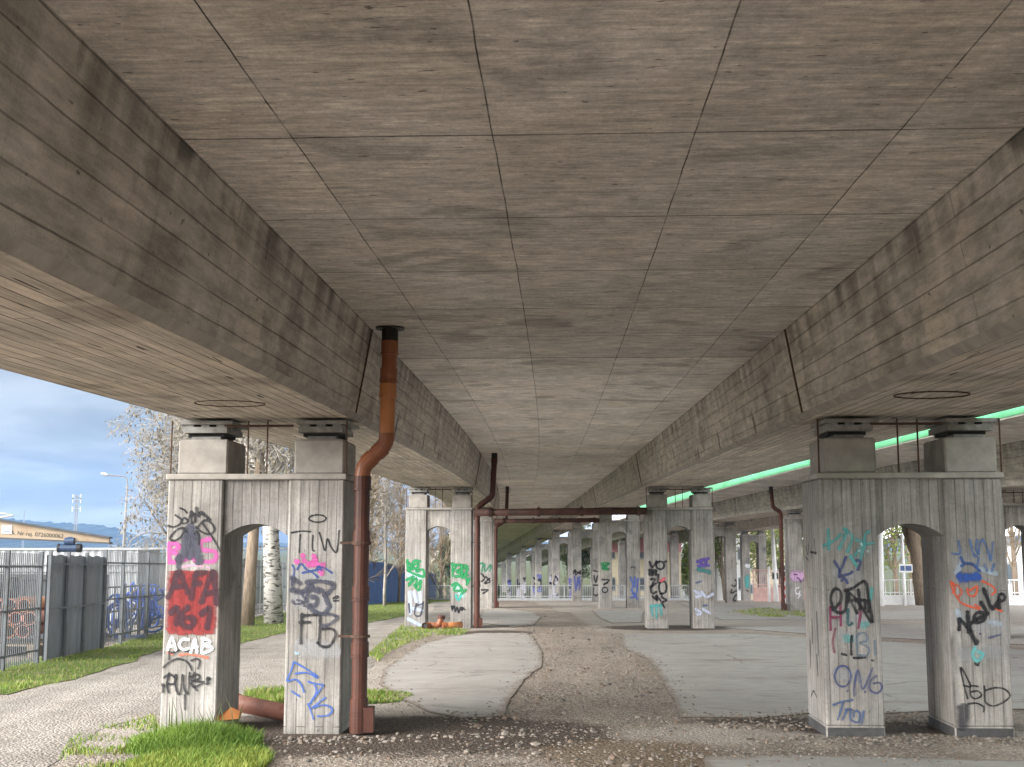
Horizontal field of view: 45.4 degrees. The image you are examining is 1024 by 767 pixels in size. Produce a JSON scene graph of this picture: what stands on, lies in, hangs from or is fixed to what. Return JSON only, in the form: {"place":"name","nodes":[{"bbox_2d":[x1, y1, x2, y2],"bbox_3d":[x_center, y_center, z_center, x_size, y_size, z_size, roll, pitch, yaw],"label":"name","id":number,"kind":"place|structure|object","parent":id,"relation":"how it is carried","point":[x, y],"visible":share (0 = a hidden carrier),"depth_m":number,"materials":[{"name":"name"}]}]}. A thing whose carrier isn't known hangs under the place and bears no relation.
{"place":"outdoors","nodes":[
{"label":"outdoors","id":0,"kind":"place"},
{"bbox_2d":[119,695,278,766],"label":"grass","id":1,"kind":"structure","parent":0,"point":[200,744],"depth_m":10.88,"materials":[{"name":"green plant"}]},
{"bbox_2d":[216,707,241,720],"bbox_3d":[-2.865,3.323,12.306,0.292,0.141,0.063,1,-7,-7],"label":"pipe shard","id":2,"kind":"object","parent":1,"relation":"on","point":[227,715],"visible":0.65,"depth_m":12.29,"materials":[{"name":"orange ceramic"}]},
{"bbox_2d":[0,603,449,766],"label":"path","id":3,"kind":"structure","parent":0,"point":[39,726],"depth_m":15.36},
{"bbox_2d":[241,684,284,702],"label":"grass","id":4,"kind":"structure","parent":0,"point":[271,693],"depth_m":15.46,"materials":[{"name":"plant"}]},
{"bbox_2d":[379,633,541,718],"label":"pavement","id":5,"kind":"structure","parent":0,"point":[460,673],"depth_m":18.98,"materials":[{"name":"concrete"}]},
{"bbox_2d":[0,518,1020,550],"bbox_3d":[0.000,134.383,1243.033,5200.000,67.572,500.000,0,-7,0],"label":"hills","id":6,"kind":"structure","parent":0,"point":[113,532],"depth_m":1368.12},
{"bbox_2d":[0,369,1020,542],"label":"sky","id":7,"kind":"structure","parent":0,"point":[55,446],"materials":[{"name":"blue"}]},
{"bbox_2d":[480,609,541,627],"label":"pavement","id":8,"kind":"structure","parent":0,"point":[509,617],"depth_m":41.17,"materials":[{"name":"concrete"}]},
{"bbox_2d":[0,551,1023,766],"bbox_3d":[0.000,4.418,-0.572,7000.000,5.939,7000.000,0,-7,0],"label":"ground","id":9,"kind":"structure","parent":0,"point":[393,720],"depth_m":12.91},
{"bbox_2d":[0,639,42,656],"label":"pallet","id":10,"kind":"object","parent":9,"relation":"on","point":[41,644],"visible":0.18,"depth_m":22.96,"materials":[{"name":"brown wood"}]},
{"bbox_2d":[16,622,43,637],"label":"stacked pipe","id":11,"kind":"object","parent":10,"relation":"on","point":[42,625],"visible":0.22,"depth_m":22.78,"materials":[{"name":"ceramic"}]},
{"bbox_2d":[9,609,43,624],"bbox_3d":[-9.140,4.419,23.246,0.250,0.246,1.500,0,-7,0],"label":"stacked pipe","id":12,"kind":"object","parent":11,"relation":"on","point":[17,618],"visible":0.22,"depth_m":22.67,"materials":[{"name":"ceramic"}]},
{"bbox_2d":[8,596,42,609],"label":"stacked pipe","id":13,"kind":"object","parent":12,"relation":"on","point":[14,602],"visible":0.14,"depth_m":22.84,"materials":[{"name":"ceramic"}]},
{"bbox_2d":[18,597,44,611],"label":"stacked pipe","id":14,"kind":"object","parent":12,"relation":"on","point":[43,602],"visible":0.21,"depth_m":22.99,"materials":[{"name":"orange plastic"}]},
{"bbox_2d":[23,610,43,624],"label":"stacked pipe","id":15,"kind":"object","parent":11,"relation":"on","point":[42,616],"visible":0.17,"depth_m":22.81,"materials":[{"name":"ceramic"}]},
{"bbox_2d":[0,551,43,670],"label":"palisade fence","id":16,"kind":"object","parent":9,"relation":"on","point":[7,576],"visible":0.97,"depth_m":20.12,"materials":[{"name":"grey metal"}]},
{"bbox_2d":[0,574,108,638],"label":"dark container","id":17,"kind":"object","parent":9,"relation":"on","point":[43,592],"visible":0.07,"depth_m":26.63,"materials":[{"name":"metal"}]},
{"bbox_2d":[0,513,111,543],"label":"crane beam","id":18,"kind":"structure","parent":9,"relation":"on","point":[13,530],"depth_m":32.74,"materials":[{"name":"beige metal"}]},
{"bbox_2d":[56,537,82,551],"bbox_3d":[-11.827,4.309,32.715,0.620,0.415,0.234,0,-7,0],"label":"electric hoist","id":19,"kind":"object","parent":18,"relation":"hanging from","point":[69,545],"visible":1,"depth_m":32.62,"materials":[{"name":"blue paint"}]},
{"bbox_2d":[42,551,107,661],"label":"sheet gate","id":20,"kind":"structure","parent":9,"relation":"on","point":[75,604],"depth_m":22.91,"materials":[{"name":"grey metal"}]},
{"bbox_2d":[72,494,81,543],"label":"radio mast","id":21,"kind":"object","parent":9,"relation":"on","point":[75,508],"visible":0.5,"depth_m":258.75,"materials":[{"name":"metal"}]},
{"bbox_2d":[0,548,159,620],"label":"white container","id":22,"kind":"object","parent":9,"relation":"on","point":[93,552],"visible":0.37,"depth_m":35.66,"materials":[{"name":"metal"}]},
{"bbox_2d":[59,714,159,766],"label":"grass","id":23,"kind":"structure","parent":9,"relation":"on","point":[74,749],"depth_m":11.13,"materials":[{"name":"plant"}]},
{"bbox_2d":[100,472,127,547],"bbox_3d":[-20.113,7.781,61.510,1.429,6.655,0.198,0,-7,0],"label":"street lamp","id":24,"kind":"object","parent":9,"relation":"on","point":[125,513],"visible":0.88,"depth_m":61.68,"materials":[{"name":"metal"}]},
{"bbox_2d":[106,594,141,637],"bbox_3d":[-9.038,5.341,28.271,0.889,1.061,0.693,-3,-8,25],"label":"hose coil","id":25,"kind":"object","parent":9,"relation":"on","point":[118,619],"visible":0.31,"depth_m":28.18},
{"bbox_2d":[104,583,149,644],"bbox_3d":[-8.726,5.153,27.205,0.073,1.455,4.862,0,-7,-2],"label":"fence","id":26,"kind":"object","parent":9,"relation":"on","point":[126,610],"visible":0.2,"depth_m":27.73,"materials":[{"name":"metal"}]},
{"bbox_2d":[111,582,162,632],"bbox_3d":[-9.222,5.510,30.049,1.239,1.273,0.872,0,-7,0],"label":"hose coil","id":27,"kind":"object","parent":9,"relation":"on","point":[160,590],"visible":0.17,"depth_m":29.97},
{"bbox_2d":[151,587,163,626],"bbox_3d":[-9.496,5.970,32.500,0.866,1.106,0.863,0,-7,0],"label":"hose coil","id":28,"kind":"object","parent":9,"relation":"on","point":[157,606],"visible":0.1,"depth_m":32.50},
{"bbox_2d":[154,564,164,617],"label":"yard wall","id":29,"kind":"structure","parent":9,"relation":"on","point":[159,584],"depth_m":41.28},
{"bbox_2d":[105,404,282,573],"bbox_3d":[-10.008,2.955,40.422,6.228,9.775,7.211,0,-7,0],"label":"birch tree","id":30,"kind":"object","parent":9,"relation":"on","point":[165,449],"visible":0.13,"depth_m":38.99,"materials":[{"name":"white plant"}]},
{"bbox_2d":[103,550,285,645],"bbox_3d":[-8.788,6.383,37.441,0.073,2.732,25.703,0,-7,-2],"label":"palisade fence","id":31,"kind":"object","parent":9,"relation":"on","point":[120,633],"visible":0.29,"depth_m":27.54,"materials":[{"name":"grey metal"}]},
{"bbox_2d":[139,548,287,612],"bbox_3d":[-10.648,6.986,43.453,9.150,2.291,0.040,0,-7,0],"label":"picket fence","id":32,"kind":"object","parent":9,"relation":"on","point":[285,603],"visible":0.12,"depth_m":43.46,"materials":[{"name":"metal"}]},
{"bbox_2d":[0,599,450,693],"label":"grass","id":33,"kind":"structure","parent":9,"relation":"on","point":[30,675],"depth_m":21.89,"materials":[{"name":"plant"}]},
{"bbox_2d":[176,435,294,623],"bbox_3d":[-7.433,0.599,36.642,6.230,13.276,7.994,0,-7,0],"label":"birch tree","id":34,"kind":"object","parent":9,"relation":"on","point":[273,606],"visible":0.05,"depth_m":36.31,"materials":[{"name":"white plant"}]},
{"bbox_2d":[160,420,358,733],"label":"bridge pier","id":35,"kind":"structure","parent":9,"relation":"on","point":[221,503],"depth_m":12.48,"materials":[{"name":"concrete"}]},
{"bbox_2d":[238,694,283,720],"bbox_3d":[-2.752,3.524,13.340,0.867,0.268,0.214,-4,-9,30],"label":"broken pipe","id":36,"kind":"object","parent":9,"relation":"on","point":[274,710],"visible":0.66,"depth_m":13.23,"materials":[{"name":"ceramic"}]},
{"bbox_2d":[239,438,294,625],"bbox_3d":[-7.089,1.599,35.538,3.050,10.910,2.670,4,-8,-29],"label":"brown tree","id":37,"kind":"object","parent":9,"relation":"on","point":[248,601],"visible":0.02,"depth_m":34.99,"materials":[{"name":"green plant"}]},
{"bbox_2d":[355,468,389,581],"bbox_3d":[-7.305,6.694,57.455,2.954,7.706,2.983,-5,-9,36],"label":"bare tree","id":38,"kind":"object","parent":9,"relation":"on","point":[371,495],"visible":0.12,"depth_m":57.58,"materials":[{"name":"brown plant"}]},
{"bbox_2d":[369,474,401,580],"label":"bare tree","id":39,"kind":"object","parent":9,"relation":"on","point":[375,541],"visible":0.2,"depth_m":65.39,"materials":[{"name":"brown plant"}]},
{"bbox_2d":[370,476,405,605],"bbox_3d":[-5.934,6.857,59.538,2.934,8.046,2.562,3,-8,-25],"label":"bare tree","id":40,"kind":"object","parent":9,"relation":"on","point":[385,511],"visible":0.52,"depth_m":59.44,"materials":[{"name":"grey plant"}]},
{"bbox_2d":[367,687,411,703],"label":"grass","id":41,"kind":"structure","parent":9,"relation":"on","point":[373,694],"depth_m":15.54,"materials":[{"name":"plant"}]},
{"bbox_2d":[374,479,413,602],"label":"bare tree","id":42,"kind":"object","parent":9,"relation":"on","point":[402,523],"visible":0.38,"depth_m":71.13,"materials":[{"name":"brown plant"}]},
{"bbox_2d":[368,560,436,604],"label":"blue fence","id":43,"kind":"object","parent":9,"relation":"on","point":[376,591],"visible":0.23,"depth_m":70.82,"materials":[{"name":"metal"}]},
{"bbox_2d":[388,487,446,559],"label":"bare tree","id":44,"kind":"object","parent":9,"relation":"on","point":[432,536],"visible":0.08,"depth_m":83.66,"materials":[{"name":"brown plant"}]},
{"bbox_2d":[369,623,467,660],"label":"grass","id":45,"kind":"structure","parent":9,"relation":"on","point":[398,634],"depth_m":28.88,"materials":[{"name":"plant"}]},
{"bbox_2d":[422,622,430,628],"bbox_3d":[-2.276,6.463,32.610,0.183,0.183,0.200,-4,-8,28],"label":"pipe collar","id":46,"kind":"object","parent":9,"relation":"on","point":[427,625],"visible":0.95,"depth_m":32.57,"materials":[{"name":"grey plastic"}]},
{"bbox_2d":[430,615,444,628],"bbox_3d":[-2.029,6.383,32.772,0.486,0.367,0.199,0,-7,0],"label":"pipe elbow","id":47,"kind":"object","parent":9,"relation":"on","point":[438,623],"visible":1,"depth_m":32.70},
{"bbox_2d":[405,488,473,627],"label":"bridge pier","id":48,"kind":"structure","parent":9,"relation":"on","point":[423,518],"depth_m":33.69,"materials":[{"name":"concrete"}]},
{"bbox_2d":[429,496,450,597],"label":"bare tree","id":49,"kind":"object","parent":9,"relation":"on","point":[443,534],"visible":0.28,"depth_m":96.82,"materials":[{"name":"brown plant"}]},
{"bbox_2d":[429,531,450,597],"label":"leafy tree","id":50,"kind":"object","parent":9,"relation":"on","point":[447,569],"visible":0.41,"depth_m":148.18,"materials":[{"name":"green plant"}]},
{"bbox_2d":[442,621,462,628],"bbox_3d":[-1.597,6.480,32.728,0.565,0.212,0.211,3,-8,-20],"label":"pipe piece","id":51,"kind":"object","parent":9,"relation":"on","point":[453,624],"visible":0.85,"depth_m":32.67,"materials":[{"name":"orange ceramic"}]},
{"bbox_2d":[473,508,492,607],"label":"bridge pier","id":52,"kind":"structure","parent":9,"relation":"on","point":[486,561],"depth_m":54.84,"materials":[{"name":"concrete"}]},
{"bbox_2d":[473,520,495,601],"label":"bridge pier","id":53,"kind":"structure","parent":9,"relation":"on","point":[493,524],"depth_m":76.03,"materials":[{"name":"concrete"}]},
{"bbox_2d":[497,560,505,591],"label":"bridge pier","id":54,"kind":"structure","parent":9,"relation":"on","point":[503,565],"depth_m":182.50,"materials":[{"name":"concrete"}]},
{"bbox_2d":[0,0,1023,562],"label":"viaduct deck","id":55,"kind":"structure","parent":54,"relation":"on","point":[606,252],"depth_m":7.24,"materials":[{"name":"concrete"}]},
{"bbox_2d":[338,325,404,733],"bbox_3d":[-1.430,1.441,12.419,0.628,4.089,0.296,0,-7,0],"label":"drain pipe","id":56,"kind":"object","parent":55,"relation":"attached to","point":[362,717],"visible":1,"depth_m":12.35,"materials":[{"name":"brown metal"}]},
{"bbox_2d":[471,453,497,627],"bbox_3d":[-0.789,4.300,33.755,0.779,4.774,0.200,0,-7,0],"label":"drain pipe","id":57,"kind":"object","parent":55,"relation":"attached to","point":[478,621],"visible":0.98,"depth_m":33.68,"materials":[{"name":"brown metal"}]},
{"bbox_2d":[494,486,508,607],"bbox_3d":[-0.533,7.336,55.019,0.831,5.403,0.200,0,-7,0],"label":"drain pipe","id":58,"kind":"object","parent":55,"relation":"attached to","point":[496,602],"visible":1,"depth_m":54.94,"materials":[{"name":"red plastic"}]},
{"bbox_2d":[506,553,519,597],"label":"bridge pier","id":59,"kind":"structure","parent":9,"relation":"on","point":[510,559],"depth_m":161.24,"materials":[{"name":"concrete"}]},
{"bbox_2d":[520,546,534,597],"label":"bridge pier","id":60,"kind":"structure","parent":9,"relation":"on","point":[524,553],"depth_m":140.03,"materials":[{"name":"concrete"}]},
{"bbox_2d":[535,538,551,597],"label":"bridge pier","id":61,"kind":"structure","parent":9,"relation":"on","point":[539,546],"depth_m":118.77,"materials":[{"name":"concrete"}]},
{"bbox_2d":[428,585,688,599],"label":"white railing","id":62,"kind":"object","parent":9,"relation":"on","point":[613,596],"visible":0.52,"depth_m":91.83,"materials":[{"name":"metal"}]},
{"bbox_2d":[551,530,571,597],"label":"bridge pier","id":63,"kind":"structure","parent":9,"relation":"on","point":[557,540],"depth_m":97.47,"materials":[{"name":"concrete"}]},
{"bbox_2d":[560,523,591,583],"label":"leafy tree","id":64,"kind":"object","parent":9,"relation":"on","point":[584,558],"visible":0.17,"depth_m":147.90,"materials":[{"name":"green plant"}]},
{"bbox_2d":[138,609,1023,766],"bbox_3d":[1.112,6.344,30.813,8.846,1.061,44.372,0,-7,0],"label":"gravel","id":65,"kind":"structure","parent":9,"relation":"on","point":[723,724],"depth_m":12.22,"materials":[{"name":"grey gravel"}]},
{"bbox_2d":[571,522,597,601],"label":"bridge pier","id":66,"kind":"structure","parent":9,"relation":"on","point":[578,533],"depth_m":76.17,"materials":[{"name":"concrete"}]},
{"bbox_2d":[590,549,591,593],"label":"bridge pier","id":67,"kind":"structure","parent":9,"relation":"on","point":[590,564],"depth_m":135.06,"materials":[{"name":"concrete"}]},
{"bbox_2d":[526,413,1023,565],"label":"viaduct deck","id":68,"kind":"structure","parent":67,"relation":"on","point":[744,506],"depth_m":48.40,"materials":[{"name":"concrete"}]},
{"bbox_2d":[769,486,786,610],"bbox_3d":[10.828,6.704,49.829,0.609,5.005,0.200,0,-7,0],"label":"drain pipe","id":69,"kind":"object","parent":68,"relation":"attached to","point":[781,546],"visible":1,"depth_m":49.76,"materials":[{"name":"red plastic"}]},
{"bbox_2d":[639,406,1023,506],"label":"noise barrier","id":70,"kind":"object","parent":68,"relation":"on","point":[1001,414],"visible":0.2,"depth_m":39.87,"materials":[{"name":"green glass"}]},
{"bbox_2d":[598,515,640,607],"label":"bridge pier","id":71,"kind":"structure","parent":9,"relation":"on","point":[628,527],"depth_m":54.87,"materials":[{"name":"concrete"}]},
{"bbox_2d":[494,516,599,523],"bbox_3d":[1.571,6.136,54.952,4.722,0.329,0.255,0,-7,0],"label":"cross pipe","id":72,"kind":"object","parent":71,"relation":"attached to","point":[560,520],"visible":1,"depth_m":54.86,"materials":[{"name":"brown metal"}]},
{"bbox_2d":[618,539,625,597],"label":"bridge pier","id":73,"kind":"structure","parent":9,"relation":"on","point":[621,564],"depth_m":113.16,"materials":[{"name":"concrete"}]},
{"bbox_2d":[612,538,681,597],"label":"shop building","id":74,"kind":"structure","parent":9,"relation":"on","point":[614,563],"depth_m":126.62,"materials":[{"name":"paint"}]},
{"bbox_2d":[640,577,643,590],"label":"window","id":75,"kind":"structure","parent":74,"relation":"in","point":[641,578],"depth_m":126.35,"materials":[{"name":"paint"}]},
{"bbox_2d":[667,531,678,597],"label":"bridge pier","id":76,"kind":"structure","parent":9,"relation":"on","point":[672,539],"depth_m":92.06,"materials":[{"name":"concrete"}]},
{"bbox_2d":[643,487,714,627],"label":"bridge pier","id":77,"kind":"structure","parent":9,"relation":"on","point":[693,519],"depth_m":33.58,"materials":[{"name":"concrete"}]},
{"bbox_2d":[475,505,646,516],"bbox_3d":[1.347,3.504,33.635,4.723,0.329,0.248,0,-7,1],"label":"cross pipe","id":78,"kind":"object","parent":77,"relation":"attached to","point":[538,511],"visible":1,"depth_m":33.55,"materials":[{"name":"brown metal"}]},
{"bbox_2d":[681,542,688,597],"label":"leafy tree","id":79,"kind":"object","parent":9,"relation":"on","point":[684,567],"visible":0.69,"depth_m":128.22,"materials":[{"name":"green plant"}]},
{"bbox_2d":[712,522,736,602],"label":"bridge pier","id":80,"kind":"structure","parent":9,"relation":"on","point":[727,532],"depth_m":70.85,"materials":[{"name":"concrete"}]},
{"bbox_2d":[715,534,740,599],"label":"white house","id":81,"kind":"structure","parent":9,"relation":"on","point":[718,586],"depth_m":110.98,"materials":[{"name":"paint"}]},
{"bbox_2d":[714,532,751,599],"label":"leafy tree","id":82,"kind":"object","parent":9,"relation":"on","point":[719,553],"visible":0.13,"depth_m":106.92,"materials":[{"name":"green plant"}]},
{"bbox_2d":[739,531,766,599],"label":"bridge pier","id":83,"kind":"structure","parent":9,"relation":"on","point":[758,539],"depth_m":92.25,"materials":[{"name":"concrete"}]},
{"bbox_2d":[749,532,771,581],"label":"leafy tree","id":84,"kind":"object","parent":9,"relation":"on","point":[753,547],"visible":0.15,"depth_m":115.93,"materials":[{"name":"green plant"}]},
{"bbox_2d":[753,528,784,586],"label":"leafy tree","id":85,"kind":"object","parent":9,"relation":"on","point":[768,542],"visible":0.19,"depth_m":110.06,"materials":[{"name":"green plant"}]},
{"bbox_2d":[768,567,770,601],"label":"white post","id":86,"kind":"object","parent":9,"relation":"on","point":[769,597],"visible":0.79,"depth_m":74.95,"materials":[{"name":"metal"}]},
{"bbox_2d":[770,528,778,601],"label":"lamp column","id":87,"kind":"structure","parent":9,"relation":"on","point":[775,578],"depth_m":77.02,"materials":[{"name":"grey metal"}]},
{"bbox_2d":[752,569,804,600],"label":"fence","id":88,"kind":"object","parent":9,"relation":"on","point":[760,593],"visible":0.45,"depth_m":78.75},
{"bbox_2d":[783,510,804,610],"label":"bridge pier","id":89,"kind":"structure","parent":9,"relation":"on","point":[793,554],"depth_m":49.65,"materials":[{"name":"concrete"}]},
{"bbox_2d":[877,532,883,605],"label":"white column","id":90,"kind":"structure","parent":9,"relation":"on","point":[880,562],"depth_m":59.22,"materials":[{"name":"paint"}]},
{"bbox_2d":[883,525,920,594],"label":"leafy tree","id":91,"kind":"object","parent":9,"relation":"on","point":[894,542],"visible":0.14,"depth_m":89.08,"materials":[{"name":"green plant"}]},
{"bbox_2d":[886,526,923,604],"bbox_3d":[20.400,5.622,63.055,5.327,11.617,5.950,0,-7,0],"label":"bare tree","id":92,"kind":"object","parent":9,"relation":"on","point":[912,540],"visible":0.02,"depth_m":61.24,"materials":[{"name":"brown plant"}]},
{"bbox_2d":[899,534,912,605],"bbox_3d":[19.394,9.220,60.312,0.655,3.620,0.205,0,-7,0],"label":"info sign","id":93,"kind":"object","parent":9,"relation":"on","point":[903,567],"visible":0.88,"depth_m":60.22,"materials":[{"name":"white metal"}]},
{"bbox_2d":[799,418,1014,737],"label":"bridge pier","id":94,"kind":"structure","parent":9,"relation":"on","point":[946,505],"depth_m":12.25,"materials":[{"name":"concrete"}]},
{"bbox_2d":[894,527,920,594],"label":"leafy tree","id":95,"kind":"object","parent":9,"relation":"on","point":[909,573],"visible":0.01,"depth_m":95.10,"materials":[{"name":"green plant"}]},
{"bbox_2d":[884,579,1023,604],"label":"white railing","id":96,"kind":"object","parent":9,"relation":"on","point":[890,599],"visible":0.2,"depth_m":62.28,"materials":[{"name":"metal"}]},
{"bbox_2d":[1002,490,1023,637],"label":"bridge pier","id":97,"kind":"structure","parent":9,"relation":"on","point":[1013,514],"depth_m":28.57,"materials":[{"name":"concrete"}]},
{"bbox_2d":[1005,526,1021,594],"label":"bare tree","id":98,"kind":"object","parent":9,"relation":"on","point":[1011,531],"visible":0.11,"depth_m":77.07,"materials":[{"name":"brown plant"}]},
{"bbox_2d":[1006,541,1023,594],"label":"blue banded hall","id":99,"kind":"structure","parent":9,"relation":"on","point":[1019,571],"depth_m":102.83,"materials":[{"name":"white paint"}]},
{"bbox_2d":[1007,562,1018,583],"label":"window","id":100,"kind":"structure","parent":99,"relation":"in","point":[1009,569],"depth_m":102.77,"materials":[{"name":"paint"}]},
{"bbox_2d":[591,610,644,622],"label":"pavement","id":101,"kind":"structure","parent":0,"point":[609,616],"depth_m":42.18,"materials":[{"name":"concrete"}]},
{"bbox_2d":[728,606,805,616],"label":"grass","id":102,"kind":"structure","parent":0,"point":[767,614],"depth_m":46.03,"materials":[{"name":"plant"}]},
{"bbox_2d":[749,532,784,599],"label":"ochre house","id":103,"kind":"structure","parent":0,"point":[771,580],"depth_m":136.35,"materials":[{"name":"paint"}]},
{"bbox_2d":[676,602,924,619],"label":"pavement","id":104,"kind":"structure","parent":0,"point":[721,611],"depth_m":44.51,"materials":[{"name":"concrete"}]},
{"bbox_2d":[620,633,1023,718],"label":"pavement","id":105,"kind":"structure","parent":0,"point":[746,674],"depth_m":18.98,"materials":[{"name":"concrete"}]},
{"bbox_2d":[704,755,1023,766],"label":"pavement","id":106,"kind":"structure","parent":0,"point":[831,761],"depth_m":10.38,"materials":[{"name":"concrete"}]},
{"bbox_2d":[721,624,1023,644],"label":"pavement","id":107,"kind":"structure","parent":0,"point":[904,631],"depth_m":31.91,"materials":[{"name":"concrete"}]},
{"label":"stacked pipe","id":108,"kind":"object","parent":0,"visible":0},
{"bbox_2d":[0,577,19,597],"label":"oil drum","id":109,"kind":"object","parent":108,"relation":"on","point":[11,584],"visible":0.16,"depth_m":23.08,"materials":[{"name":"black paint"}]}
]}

